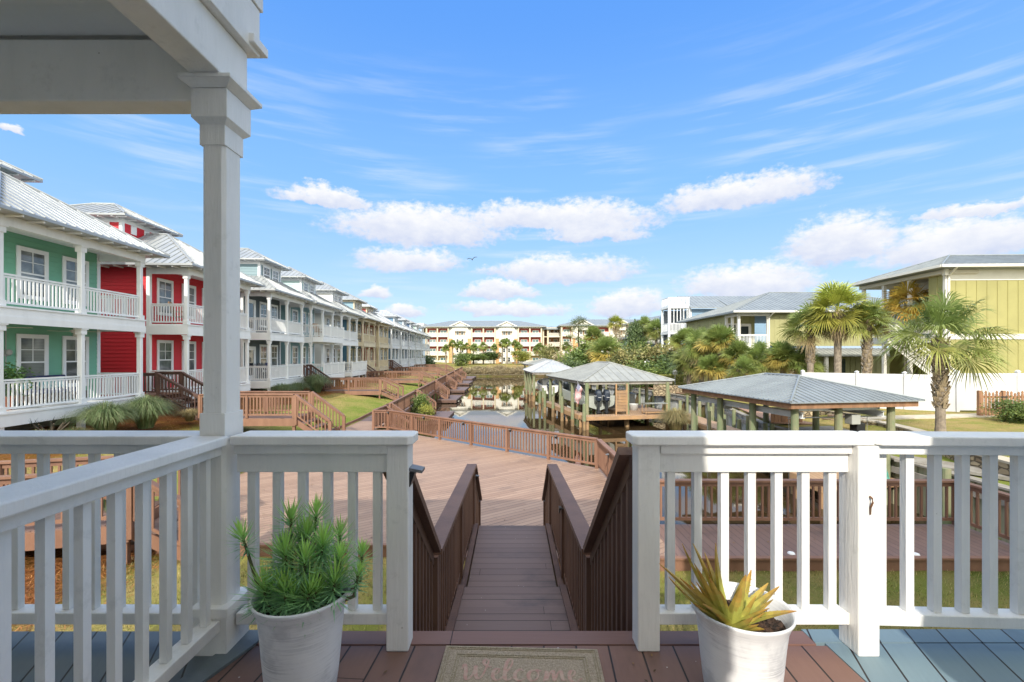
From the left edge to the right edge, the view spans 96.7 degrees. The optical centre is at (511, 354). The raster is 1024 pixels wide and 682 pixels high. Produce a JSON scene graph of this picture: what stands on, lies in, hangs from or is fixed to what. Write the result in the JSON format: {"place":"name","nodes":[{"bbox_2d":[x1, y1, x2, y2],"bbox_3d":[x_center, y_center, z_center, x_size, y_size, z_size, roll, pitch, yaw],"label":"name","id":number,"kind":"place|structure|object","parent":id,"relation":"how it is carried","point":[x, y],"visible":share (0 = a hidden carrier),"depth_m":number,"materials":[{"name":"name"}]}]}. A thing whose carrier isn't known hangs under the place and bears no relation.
{"place":"outdoors","nodes":[
{"label":"outdoors","id":0,"kind":"place"},
{"bbox_2d":[4,376,429,501],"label":"grass","id":1,"kind":"structure","parent":0,"point":[416,386],"depth_m":29.21,"materials":[{"name":"green plant"}]},
{"bbox_2d":[15,553,464,630],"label":"grass","id":2,"kind":"structure","parent":0,"point":[153,564],"depth_m":7.04,"materials":[{"name":"green plant"}]},
{"bbox_2d":[0,362,1023,630],"bbox_3d":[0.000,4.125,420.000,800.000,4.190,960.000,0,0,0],"label":"ground","id":3,"kind":"structure","parent":0,"point":[790,582],"depth_m":7.83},
{"bbox_2d":[29,415,75,430],"bbox_3d":[-13.927,2.227,13.751,1.225,0.775,1.275,0,0,27],"label":"spiky plant","id":4,"kind":"object","parent":3,"relation":"on","point":[60,428],"visible":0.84,"depth_m":13.73,"materials":[{"name":"green plant"}]},
{"bbox_2d":[0,160,169,429],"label":"row house","id":5,"kind":"structure","parent":3,"relation":"on","point":[54,252],"depth_m":15.19,"materials":[{"name":"green"}]},
{"bbox_2d":[4,361,39,410],"bbox_3d":[-14.890,0.912,13.378,1.559,1.436,1.460,0,0,0],"label":"potted fern","id":6,"kind":"object","parent":5,"relation":"on","point":[10,373],"visible":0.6,"depth_m":13.38,"materials":[{"name":"green plant"}]},
{"bbox_2d":[16,334,48,375],"bbox_3d":[-15.934,0.255,15.152,0.070,1.850,1.050,0,0,-3],"label":"window","id":7,"kind":"structure","parent":5,"relation":"in","point":[32,350],"depth_m":15.16,"materials":[{"name":"glass"}]},
{"bbox_2d":[16,245,48,301],"bbox_3d":[-15.934,-2.670,15.152,0.070,1.700,1.050,0,0,-3],"label":"window","id":8,"kind":"structure","parent":5,"relation":"in","point":[34,263],"depth_m":15.14,"materials":[{"name":"glass"}]},
{"bbox_2d":[6,375,86,402],"bbox_3d":[-15.514,1.120,15.236,0.840,0.820,2.000,0,0,-3],"label":"porch sofa","id":9,"kind":"object","parent":5,"relation":"on","point":[42,376],"visible":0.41,"depth_m":15.13,"materials":[{"name":"brown wicker"}]},
{"bbox_2d":[62,336,88,386],"bbox_3d":[-16.016,0.255,16.735,0.070,1.850,1.050,0,0,-3],"label":"window","id":10,"kind":"structure","parent":5,"relation":"in","point":[69,343],"depth_m":16.56,"materials":[{"name":"glass"}]},
{"bbox_2d":[62,256,88,305],"bbox_3d":[-16.016,-2.670,16.735,0.070,1.700,1.050,0,0,-3],"label":"window","id":11,"kind":"structure","parent":5,"relation":"in","point":[69,265],"depth_m":16.53,"materials":[{"name":"glass"}]},
{"bbox_2d":[0,455,180,564],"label":"walkway","id":12,"kind":"structure","parent":3,"relation":"on","point":[5,479],"depth_m":7.65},
{"bbox_2d":[12,548,178,630],"bbox_3d":[-8.552,3.017,6.288,6.198,1.108,5.695,0,0,0],"label":"pine straw","id":13,"kind":"object","parent":3,"relation":"on","point":[60,575],"visible":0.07,"depth_m":7.07,"materials":[{"name":"brown plant"}]},
{"bbox_2d":[56,400,155,430],"bbox_3d":[-13.303,2.034,14.922,2.432,1.132,2.616,0,0,0],"label":"grass clump","id":14,"kind":"object","parent":3,"relation":"on","point":[106,416],"visible":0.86,"depth_m":14.60,"materials":[{"name":"green plant"}]},
{"bbox_2d":[0,0,267,655],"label":"house","id":15,"kind":"structure","parent":3,"relation":"on","point":[124,56],"depth_m":1.95,"materials":[{"name":"wood"}]},
{"bbox_2d":[0,430,199,624],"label":"porch railing","id":16,"kind":"object","parent":15,"relation":"attached to","point":[17,445],"visible":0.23,"depth_m":1.99,"materials":[{"name":"white paint"}]},
{"bbox_2d":[12,631,211,681],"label":"grey porch floor","id":17,"kind":"structure","parent":15,"relation":"on","point":[23,656],"depth_m":1.91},
{"bbox_2d":[177,630,258,681],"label":"grey floor trim","id":18,"kind":"structure","parent":17,"relation":"on","point":[210,667],"depth_m":1.87,"materials":[{"name":"paint"}]},
{"bbox_2d":[0,436,227,681],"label":"porch railing","id":19,"kind":"object","parent":15,"relation":"attached to","point":[41,501],"visible":1,"depth_m":1.42,"materials":[{"name":"white paint"}]},
{"bbox_2d":[206,646,864,681],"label":"brown porch floor","id":20,"kind":"structure","parent":15,"relation":"attached to","point":[667,663],"depth_m":1.86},
{"bbox_2d":[249,569,350,681],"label":"flower pot","id":21,"kind":"object","parent":20,"relation":"on","point":[291,650],"visible":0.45,"depth_m":1.58,"materials":[{"name":"ceramic"}]},
{"bbox_2d":[227,493,374,631],"bbox_3d":[-0.807,0.757,1.716,0.566,0.438,0.406,0,0,0],"label":"potted shrub","id":22,"kind":"object","parent":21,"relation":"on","point":[294,596],"visible":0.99,"depth_m":1.68,"materials":[{"name":"green plant"}]},
{"bbox_2d":[386,444,412,650],"bbox_3d":[-0.490,0.828,1.990,0.095,0.884,0.095,0,0,0],"label":"newel post","id":23,"kind":"object","parent":20,"relation":"on","point":[399,560],"visible":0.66,"depth_m":1.94,"materials":[{"name":"white paint"}]},
{"bbox_2d":[230,431,417,624],"bbox_3d":[-0.805,0.754,1.990,0.770,0.821,0.150,0,0,0],"label":"porch railing","id":24,"kind":"object","parent":23,"relation":"attached to","point":[303,454],"visible":0.75,"depth_m":1.97,"materials":[{"name":"white paint"}]},
{"bbox_2d":[436,645,604,681],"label":"door mat","id":25,"kind":"object","parent":20,"relation":"on","point":[487,664],"depth_m":1.84,"materials":[{"name":"fabric"}]},
{"bbox_2d":[256,631,815,645],"bbox_3d":[0.105,1.418,2.038,2.450,0.304,0.095,0,0,0],"label":"porch floor edge","id":26,"kind":"object","parent":20,"relation":"attached to","point":[527,638],"visible":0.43,"depth_m":2.03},
{"bbox_2d":[632,444,659,650],"bbox_3d":[0.585,0.828,1.990,0.095,0.884,0.095,0,0,0],"label":"newel post","id":27,"kind":"object","parent":20,"relation":"on","point":[645,548],"visible":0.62,"depth_m":1.94,"materials":[{"name":"white paint"}]},
{"bbox_2d":[690,581,796,681],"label":"flower pot","id":28,"kind":"object","parent":20,"relation":"on","point":[729,653],"visible":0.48,"depth_m":1.57,"materials":[{"name":"ceramic"}]},
{"bbox_2d":[659,543,795,630],"bbox_3d":[0.755,0.849,1.617,0.433,0.299,0.216,0,0,0],"label":"aloe","id":29,"kind":"object","parent":28,"relation":"in","point":[743,611],"visible":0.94,"depth_m":1.62,"materials":[{"name":"yellow plant"}]},
{"bbox_2d":[801,629,1023,681],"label":"blue porch floor","id":30,"kind":"structure","parent":15,"relation":"on","point":[951,655],"depth_m":1.92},
{"bbox_2d":[839,445,878,655],"bbox_3d":[1.500,0.828,1.970,0.090,0.884,0.120,0,0,0],"label":"newel post","id":31,"kind":"object","parent":30,"relation":"on","point":[859,559],"visible":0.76,"depth_m":1.91,"materials":[{"name":"white paint"}]},
{"bbox_2d":[626,431,874,624],"bbox_3d":[1.028,0.754,1.990,1.035,0.821,0.150,0,0,0],"label":"porch railing","id":32,"kind":"object","parent":31,"relation":"attached to","point":[775,454],"visible":0.79,"depth_m":1.98,"materials":[{"name":"white paint"}]},
{"bbox_2d":[858,431,1023,628],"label":"porch railing","id":33,"kind":"object","parent":31,"relation":"attached to","point":[961,447],"visible":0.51,"depth_m":1.96,"materials":[{"name":"white paint"}]},
{"bbox_2d":[117,394,187,428],"bbox_3d":[-12.901,1.979,16.121,2.596,1.242,2.523,0,0,0],"label":"grass clump","id":34,"kind":"object","parent":3,"relation":"on","point":[146,404],"visible":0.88,"depth_m":15.86,"materials":[{"name":"green plant"}]},
{"bbox_2d":[130,372,202,420],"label":"porch stairs","id":35,"kind":"structure","parent":3,"relation":"on","point":[161,379],"depth_m":18.64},
{"bbox_2d":[71,203,265,406],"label":"row house","id":36,"kind":"structure","parent":3,"relation":"on","point":[176,278],"depth_m":20.89,"materials":[{"name":"red"}]},
{"bbox_2d":[157,340,173,378],"bbox_3d":[-16.260,0.255,21.371,0.070,1.850,1.050,0,0,-3],"label":"window","id":37,"kind":"structure","parent":36,"relation":"in","point":[165,348],"depth_m":21.36,"materials":[{"name":"glass"}]},
{"bbox_2d":[157,278,173,315],"bbox_3d":[-16.260,-2.670,21.371,0.070,1.700,1.050,0,0,-3],"label":"window","id":38,"kind":"structure","parent":36,"relation":"in","point":[165,288],"depth_m":21.36,"materials":[{"name":"glass"}]},
{"bbox_2d":[182,341,195,376],"bbox_3d":[-16.348,0.255,23.064,0.070,1.850,1.050,0,0,-3],"label":"window","id":39,"kind":"structure","parent":36,"relation":"in","point":[192,345],"depth_m":23.26,"materials":[{"name":"glass"}]},
{"bbox_2d":[198,391,345,430],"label":"walkway","id":40,"kind":"structure","parent":3,"relation":"on","point":[294,418],"depth_m":17.07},
{"bbox_2d":[240,248,314,390],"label":"row house","id":41,"kind":"structure","parent":3,"relation":"on","point":[268,326],"depth_m":29.85,"materials":[{"name":"wood"}]},
{"bbox_2d":[281,267,344,387],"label":"row house","id":42,"kind":"structure","parent":3,"relation":"on","point":[299,281],"depth_m":36.38,"materials":[{"name":"white"}]},
{"bbox_2d":[296,373,336,392],"bbox_3d":[-13.909,1.972,32.261,3.321,1.456,3.330,0,0,0],"label":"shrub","id":43,"kind":"object","parent":3,"relation":"on","point":[318,382],"visible":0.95,"depth_m":31.92,"materials":[{"name":"green plant"}]},
{"bbox_2d":[315,281,366,382],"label":"row house","id":44,"kind":"structure","parent":3,"relation":"on","point":[330,293],"depth_m":43.39,"materials":[{"name":"white"}]},
{"bbox_2d":[343,291,380,376],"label":"row house","id":45,"kind":"structure","parent":3,"relation":"on","point":[353,302],"depth_m":50.77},
{"bbox_2d":[322,377,403,399],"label":"walkway","id":46,"kind":"structure","parent":3,"relation":"on","point":[380,391],"depth_m":33.28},
{"bbox_2d":[361,304,393,373],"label":"row house","id":47,"kind":"structure","parent":3,"relation":"on","point":[382,343],"depth_m":58.49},
{"bbox_2d":[373,310,403,370],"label":"row house","id":48,"kind":"structure","parent":3,"relation":"on","point":[395,341],"depth_m":65.74,"materials":[{"name":"yellow"}]},
{"bbox_2d":[375,310,411,370],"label":"row house","id":49,"kind":"structure","parent":3,"relation":"on","point":[391,316],"depth_m":72.90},
{"bbox_2d":[366,371,434,386],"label":"walkway","id":50,"kind":"structure","parent":3,"relation":"on","point":[418,379],"depth_m":47.08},
{"bbox_2d":[396,314,417,369],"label":"row house","id":51,"kind":"structure","parent":3,"relation":"on","point":[411,346],"depth_m":80.39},
{"bbox_2d":[359,366,462,426],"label":"boardwalk","id":52,"kind":"structure","parent":3,"relation":"on","point":[404,403],"depth_m":30.77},
{"bbox_2d":[403,317,423,368],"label":"row house","id":53,"kind":"structure","parent":3,"relation":"on","point":[419,334],"depth_m":86.66,"materials":[{"name":"blue"}]},
{"bbox_2d":[410,320,427,366],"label":"row house","id":54,"kind":"structure","parent":3,"relation":"on","point":[416,326],"depth_m":94.65,"materials":[{"name":"white"}]},
{"bbox_2d":[410,390,431,423],"bbox_3d":[-5.917,3.384,29.553,1.693,2.239,1.632,0,0,0],"label":"shrub","id":55,"kind":"object","parent":3,"relation":"on","point":[419,400],"visible":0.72,"depth_m":29.30,"materials":[{"name":"green plant"}]},
{"bbox_2d":[395,367,448,378],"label":"walkway","id":56,"kind":"structure","parent":3,"relation":"on","point":[434,373],"depth_m":62.28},
{"bbox_2d":[418,321,546,363],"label":"apartment building","id":57,"kind":"structure","parent":3,"relation":"on","point":[527,336],"depth_m":147.02,"materials":[{"name":"white concrete"}]},
{"bbox_2d":[383,447,631,630],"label":"stairs","id":58,"kind":"structure","parent":3,"relation":"on","point":[511,578],"depth_m":4.03,"materials":[{"name":"wood"}]},
{"bbox_2d":[540,326,559,356],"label":"stair link","id":59,"kind":"object","parent":3,"relation":"on","point":[550,335],"visible":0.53,"depth_m":148.50,"materials":[{"name":"paint"}]},
{"bbox_2d":[536,344,564,359],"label":"shrub","id":60,"kind":"object","parent":3,"relation":"on","point":[549,351],"visible":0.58,"depth_m":99.08,"materials":[{"name":"green plant"}]},
{"bbox_2d":[101,418,1009,571],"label":"deck","id":61,"kind":"structure","parent":3,"relation":"on","point":[516,483],"depth_m":10.25,"materials":[{"name":"wood"}]},
{"bbox_2d":[387,410,598,468],"bbox_3d":[-1.530,2.950,17.075,10.793,0.900,0.140,0,0,40],"label":"deck railing","id":62,"kind":"object","parent":61,"relation":"on","point":[506,438],"visible":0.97,"depth_m":16.08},
{"bbox_2d":[596,439,615,476],"bbox_3d":[2.595,2.950,11.350,0.140,0.900,4.300,0,0,-1],"label":"deck railing","id":63,"kind":"object","parent":61,"relation":"on","point":[604,462],"visible":0.32,"depth_m":12.60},
{"bbox_2d":[660,479,953,524],"bbox_3d":[5.760,2.950,9.090,6.290,0.900,0.140,0,0,0],"label":"deck railing","id":64,"kind":"object","parent":61,"relation":"on","point":[890,483],"visible":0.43,"depth_m":9.07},
{"bbox_2d":[970,483,1009,539],"bbox_3d":[8.890,2.950,7.077,0.140,0.900,3.845,0,0,0],"label":"deck railing","id":65,"kind":"object","parent":61,"relation":"on","point":[1002,495],"visible":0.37,"depth_m":8.29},
{"bbox_2d":[552,334,593,365],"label":"shrub","id":66,"kind":"object","parent":3,"relation":"on","point":[581,352],"visible":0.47,"depth_m":64.68,"materials":[{"name":"green plant"}]},
{"bbox_2d":[560,314,591,350],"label":"pine tree","id":67,"kind":"object","parent":3,"relation":"on","point":[578,327],"visible":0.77,"depth_m":79.48,"materials":[{"name":"green plant"}]},
{"bbox_2d":[556,319,637,360],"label":"apartment building","id":68,"kind":"structure","parent":3,"relation":"on","point":[601,324],"depth_m":141.02,"materials":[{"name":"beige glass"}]},
{"bbox_2d":[584,334,623,362],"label":"palm tree","id":69,"kind":"object","parent":3,"relation":"on","point":[599,345],"visible":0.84,"depth_m":59.23,"materials":[{"name":"green plant"}]},
{"bbox_2d":[605,340,644,365],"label":"shrub","id":70,"kind":"object","parent":3,"relation":"on","point":[616,358],"visible":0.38,"depth_m":53.26,"materials":[{"name":"green plant"}]},
{"bbox_2d":[623,318,648,346],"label":"tree","id":71,"kind":"object","parent":3,"relation":"on","point":[633,330],"visible":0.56,"depth_m":70.56,"materials":[{"name":"green plant"}]},
{"bbox_2d":[619,354,673,388],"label":"shrub","id":72,"kind":"object","parent":3,"relation":"on","point":[642,366],"visible":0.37,"depth_m":43.33,"materials":[{"name":"green plant"}]},
{"bbox_2d":[627,337,675,372],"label":"shrub","id":73,"kind":"object","parent":3,"relation":"on","point":[648,351],"visible":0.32,"depth_m":49.35,"materials":[{"name":"green plant"}]},
{"bbox_2d":[643,318,660,344],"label":"palm tree","id":74,"kind":"object","parent":3,"relation":"on","point":[656,324],"visible":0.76,"depth_m":69.60,"materials":[{"name":"green plant"}]},
{"bbox_2d":[653,384,681,395],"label":"stone wall","id":75,"kind":"structure","parent":3,"relation":"on","point":[659,390],"depth_m":37.92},
{"bbox_2d":[647,345,698,381],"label":"shrub","id":76,"kind":"object","parent":3,"relation":"on","point":[665,358],"visible":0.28,"depth_m":46.55,"materials":[{"name":"green plant"}]},
{"bbox_2d":[647,407,700,430],"bbox_3d":[9.406,3.667,26.013,3.200,1.466,3.150,0,0,0],"label":"grass clump","id":77,"kind":"object","parent":3,"relation":"on","point":[675,417],"visible":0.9,"depth_m":25.65,"materials":[{"name":"beige plant"}]},
{"bbox_2d":[589,384,769,430],"bbox_3d":[11.596,4.640,41.319,3.870,3.120,41.800,0,0,-4],"label":"bulkhead","id":78,"kind":"object","parent":3,"relation":"on","point":[733,415],"visible":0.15,"depth_m":34.63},
{"bbox_2d":[665,326,696,382],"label":"palm tree","id":79,"kind":"object","parent":3,"relation":"on","point":[675,339],"visible":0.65,"depth_m":45.70,"materials":[{"name":"green plant"}]},
{"bbox_2d":[665,344,705,384],"bbox_3d":[14.780,0.899,37.902,3.736,4.264,3.709,0,0,0],"label":"palm tree","id":80,"kind":"object","parent":3,"relation":"on","point":[686,365],"visible":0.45,"depth_m":37.82,"materials":[{"name":"green plant"}]},
{"bbox_2d":[678,325,717,382],"bbox_3d":[15.424,0.281,37.047,4.061,5.430,4.018,0,0,0],"label":"palm tree","id":81,"kind":"object","parent":3,"relation":"on","point":[692,338],"visible":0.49,"depth_m":36.66,"materials":[{"name":"green plant"}]},
{"bbox_2d":[689,352,729,380],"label":"palm tree","id":82,"kind":"object","parent":3,"relation":"on","point":[718,369],"visible":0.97,"depth_m":33.57,"materials":[{"name":"green plant"}]},
{"bbox_2d":[692,321,744,379],"bbox_3d":[15.967,0.128,35.027,4.006,5.728,3.974,0,0,0],"label":"palm tree","id":83,"kind":"object","parent":3,"relation":"on","point":[723,336],"visible":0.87,"depth_m":34.61,"materials":[{"name":"green plant"}]},
{"bbox_2d":[660,296,804,375],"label":"house","id":84,"kind":"structure","parent":3,"relation":"on","point":[670,325],"depth_m":58.88,"materials":[{"name":"white"}]},
{"bbox_2d":[717,338,756,371],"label":"palm tree","id":85,"kind":"object","parent":3,"relation":"on","point":[735,349],"visible":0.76,"depth_m":32.68,"materials":[{"name":"green plant"}]},
{"bbox_2d":[725,354,761,378],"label":"palm tree","id":86,"kind":"object","parent":3,"relation":"on","point":[743,362],"visible":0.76,"depth_m":29.81,"materials":[{"name":"green plant"}]},
{"bbox_2d":[738,340,779,372],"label":"palm tree","id":87,"kind":"object","parent":3,"relation":"on","point":[758,350],"visible":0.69,"depth_m":30.69,"materials":[{"name":"green plant"}]},
{"bbox_2d":[759,339,805,373],"bbox_3d":[17.986,0.943,30.024,3.367,4.068,3.343,0,0,0],"label":"palm tree","id":88,"kind":"object","parent":3,"relation":"on","point":[782,350],"visible":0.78,"depth_m":29.54,"materials":[{"name":"green plant"}]},
{"bbox_2d":[677,292,888,381],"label":"house","id":89,"kind":"structure","parent":3,"relation":"on","point":[772,310],"depth_m":40.30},
{"bbox_2d":[697,396,884,431],"bbox_3d":[10.644,3.050,18.276,3.500,2.500,6.100,0,0,-9],"label":"boat lift","id":90,"kind":"object","parent":3,"relation":"on","point":[854,422],"visible":0.69,"depth_m":15.81,"materials":[{"name":"silver metal"}]},
{"bbox_2d":[780,346,827,374],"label":"palm tree","id":91,"kind":"object","parent":3,"relation":"on","point":[818,365],"visible":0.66,"depth_m":28.66,"materials":[{"name":"green plant"}]},
{"bbox_2d":[776,302,833,371],"bbox_3d":[18.319,-0.214,28.116,3.405,6.376,3.527,0,0,0],"label":"palm tree","id":92,"kind":"object","parent":3,"relation":"on","point":[809,343],"visible":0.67,"depth_m":27.85,"materials":[{"name":"green plant"}]},
{"bbox_2d":[798,280,886,372],"bbox_3d":[19.399,-0.835,26.919,4.228,7.602,4.376,0,0,-32],"label":"palm tree","id":93,"kind":"object","parent":3,"relation":"on","point":[831,295],"visible":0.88,"depth_m":26.66,"materials":[{"name":"green plant"}]},
{"bbox_2d":[839,296,899,372],"bbox_3d":[20.532,-0.205,26.331,3.195,6.324,3.303,0,0,38],"label":"palm tree","id":94,"kind":"object","parent":3,"relation":"on","point":[866,331],"visible":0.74,"depth_m":26.06,"materials":[{"name":"green plant"}]},
{"bbox_2d":[770,424,1009,543],"bbox_3d":[11.674,4.615,12.302,0.524,3.170,15.799,0,0,-1],"label":"bulkhead","id":95,"kind":"object","parent":3,"relation":"on","point":[893,468],"visible":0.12,"depth_m":12.10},
{"bbox_2d":[878,280,928,371],"bbox_3d":[24.275,-0.831,28.118,3.434,7.519,3.942,0,0,0],"label":"palm tree","id":96,"kind":"object","parent":3,"relation":"on","point":[893,304],"visible":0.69,"depth_m":27.63,"materials":[{"name":"green plant"}]},
{"bbox_2d":[801,370,1023,411],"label":"vinyl fence","id":97,"kind":"object","parent":3,"relation":"on","point":[961,397],"visible":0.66,"depth_m":22.75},
{"bbox_2d":[888,324,954,374],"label":"exterior stairs","id":98,"kind":"structure","parent":3,"relation":"on","point":[919,365],"depth_m":25.65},
{"bbox_2d":[861,419,1009,476],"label":"stone wall","id":99,"kind":"structure","parent":3,"relation":"on","point":[1003,464],"depth_m":12.70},
{"bbox_2d":[849,254,1023,374],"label":"house","id":100,"kind":"structure","parent":3,"relation":"on","point":[998,278],"depth_m":25.43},
{"bbox_2d":[869,288,1023,430],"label":"palm tree","id":101,"kind":"object","parent":3,"relation":"on","point":[937,318],"visible":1,"depth_m":15.82,"materials":[{"name":"green plant"}]},
{"bbox_2d":[894,456,1009,480],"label":"ramp","id":102,"kind":"structure","parent":3,"relation":"on","point":[950,465],"depth_m":12.65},
{"bbox_2d":[976,396,1023,424],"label":"shrub","id":103,"kind":"object","parent":3,"relation":"on","point":[1015,409],"visible":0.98,"depth_m":18.89,"materials":[{"name":"green plant"}]},
{"bbox_2d":[977,390,1023,415],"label":"picket fence","id":104,"kind":"object","parent":3,"relation":"on","point":[981,397],"visible":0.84,"depth_m":20.40,"materials":[{"name":"brown wood"}]},
{"bbox_2d":[0,0,1023,355],"label":"sky","id":105,"kind":"structure","parent":0,"point":[595,159],"materials":[{"name":"blue"}]},
{"bbox_2d":[406,377,926,523],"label":"water","id":106,"kind":"structure","parent":0,"point":[498,400],"depth_m":28.69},
{"bbox_2d":[523,359,576,401],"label":"boathouse","id":107,"kind":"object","parent":106,"relation":"in","point":[547,366],"visible":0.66,"depth_m":45.48,"materials":[{"name":"metal"}]},
{"bbox_2d":[539,361,681,430],"bbox_3d":[6.694,3.454,33.259,7.258,5.893,10.388,0,0,-11],"label":"boathouse","id":108,"kind":"object","parent":106,"relation":"in","point":[600,373],"visible":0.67,"depth_m":30.36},
{"bbox_2d":[562,382,614,413],"bbox_3d":[5.026,2.765,33.249,2.300,2.470,8.732,0,0,-11],"label":"boat","id":109,"kind":"object","parent":108,"relation":"in","point":[599,400],"visible":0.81,"depth_m":29.71,"materials":[{"name":"grey plastic"}]},
{"bbox_2d":[615,384,627,414],"bbox_3d":[6.900,2.825,28.689,0.800,1.950,0.080,0,0,-11],"label":"slatted screen","id":110,"kind":"object","parent":108,"relation":"on","point":[616,400],"visible":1,"depth_m":28.67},
{"bbox_2d":[673,401,758,430],"bbox_3d":[11.137,4.650,21.621,2.176,3.500,15.633,0,0,-3],"label":"dock","id":111,"kind":"object","parent":106,"relation":"in","point":[712,425],"visible":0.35,"depth_m":24.57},
{"bbox_2d":[678,373,925,508],"bbox_3d":[10.884,3.581,17.723,5.114,5.638,8.032,0,0,-9],"label":"boathouse","id":112,"kind":"object","parent":106,"relation":"in","point":[794,393],"visible":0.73,"depth_m":15.97,"materials":[{"name":"grey metal"}]},
{"bbox_2d":[660,568,1009,630],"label":"grass","id":113,"kind":"structure","parent":0,"point":[949,591],"depth_m":6.98,"materials":[{"name":"green plant"}]},
{"bbox_2d":[861,413,995,419],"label":"path","id":114,"kind":"structure","parent":0,"point":[930,416],"depth_m":20.23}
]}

